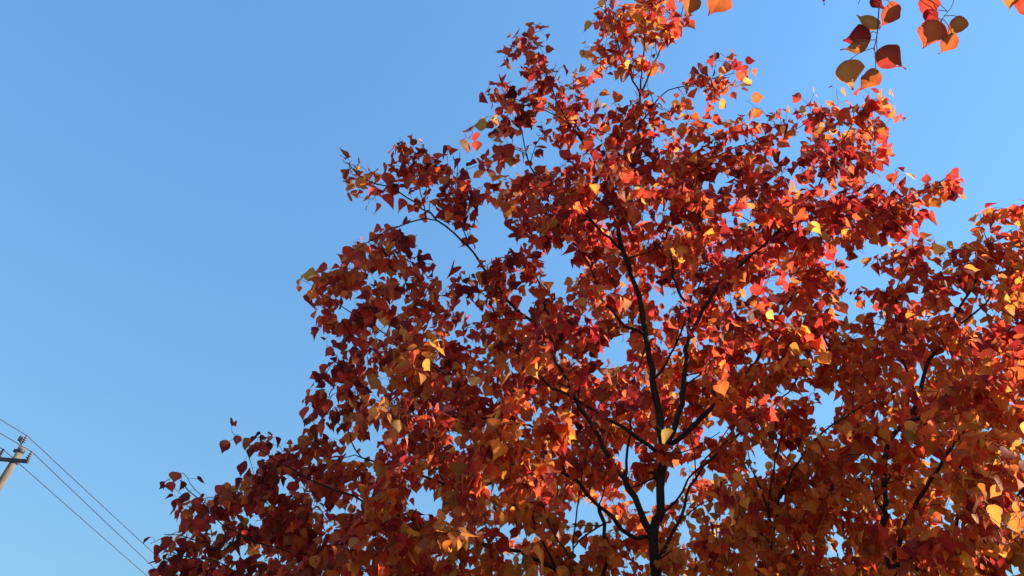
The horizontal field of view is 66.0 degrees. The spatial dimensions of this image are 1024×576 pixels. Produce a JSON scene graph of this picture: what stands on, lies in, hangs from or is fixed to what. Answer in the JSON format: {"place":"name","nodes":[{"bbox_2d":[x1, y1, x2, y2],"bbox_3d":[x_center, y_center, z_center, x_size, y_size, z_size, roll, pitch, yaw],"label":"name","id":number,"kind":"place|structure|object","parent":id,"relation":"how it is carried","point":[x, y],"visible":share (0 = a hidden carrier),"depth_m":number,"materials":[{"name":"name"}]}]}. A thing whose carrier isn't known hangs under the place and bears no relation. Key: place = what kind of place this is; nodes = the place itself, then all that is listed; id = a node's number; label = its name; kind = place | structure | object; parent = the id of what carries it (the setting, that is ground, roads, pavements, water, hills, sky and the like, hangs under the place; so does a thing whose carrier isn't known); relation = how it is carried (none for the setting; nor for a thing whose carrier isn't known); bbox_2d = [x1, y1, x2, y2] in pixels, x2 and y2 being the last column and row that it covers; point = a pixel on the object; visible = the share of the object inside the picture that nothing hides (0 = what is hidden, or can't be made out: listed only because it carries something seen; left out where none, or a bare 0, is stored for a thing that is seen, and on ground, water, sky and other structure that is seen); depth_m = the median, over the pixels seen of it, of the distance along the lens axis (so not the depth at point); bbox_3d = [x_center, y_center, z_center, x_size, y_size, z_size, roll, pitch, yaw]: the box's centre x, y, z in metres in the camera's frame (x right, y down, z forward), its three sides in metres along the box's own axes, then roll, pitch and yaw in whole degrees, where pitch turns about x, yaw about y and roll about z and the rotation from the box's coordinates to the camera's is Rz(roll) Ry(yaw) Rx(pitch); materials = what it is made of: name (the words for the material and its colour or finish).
{"place":"outdoors","nodes":[
{"label":"outdoors","id":0,"kind":"place"},
{"bbox_2d":[0,0,1023,575],"label":"sky","id":1,"kind":"structure","parent":0,"point":[170,173],"materials":[{"name":"blue"}]},
{"bbox_3d":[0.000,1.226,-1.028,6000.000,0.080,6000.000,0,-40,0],"label":"ground","id":2,"kind":"structure","parent":0,"visible":0},
{"bbox_2d":[0,435,32,490],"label":"utility pole","id":3,"kind":"object","parent":2,"relation":"on","point":[15,460],"visible":0.98,"depth_m":15.32,"materials":[{"name":"concrete"}]},
{"bbox_2d":[0,447,146,575],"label":"power line","id":4,"kind":"object","parent":3,"relation":"attached to","point":[75,513],"visible":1,"depth_m":17.58,"materials":[{"name":"metal"}]},
{"bbox_2d":[0,433,153,567],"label":"power line","id":5,"kind":"object","parent":3,"relation":"attached to","point":[76,494],"visible":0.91,"depth_m":16.68,"materials":[{"name":"metal"}]},
{"bbox_2d":[0,419,178,575],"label":"power line","id":6,"kind":"object","parent":3,"relation":"attached to","point":[76,481],"visible":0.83,"depth_m":17.06,"materials":[{"name":"metal"}]},
{"bbox_2d":[143,0,966,575],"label":"tree","id":7,"kind":"object","parent":2,"relation":"on","point":[293,528],"visible":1,"depth_m":4.13,"materials":[{"name":"red plant"}]},
{"bbox_2d":[682,0,1023,89],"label":"tree","id":8,"kind":"object","parent":2,"relation":"on","point":[931,29],"visible":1,"depth_m":2.18,"materials":[{"name":"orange plant"}]},
{"bbox_2d":[757,199,1023,575],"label":"tree","id":9,"kind":"object","parent":2,"relation":"on","point":[982,486],"visible":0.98,"depth_m":3.59,"materials":[{"name":"orange plant"}]}
]}

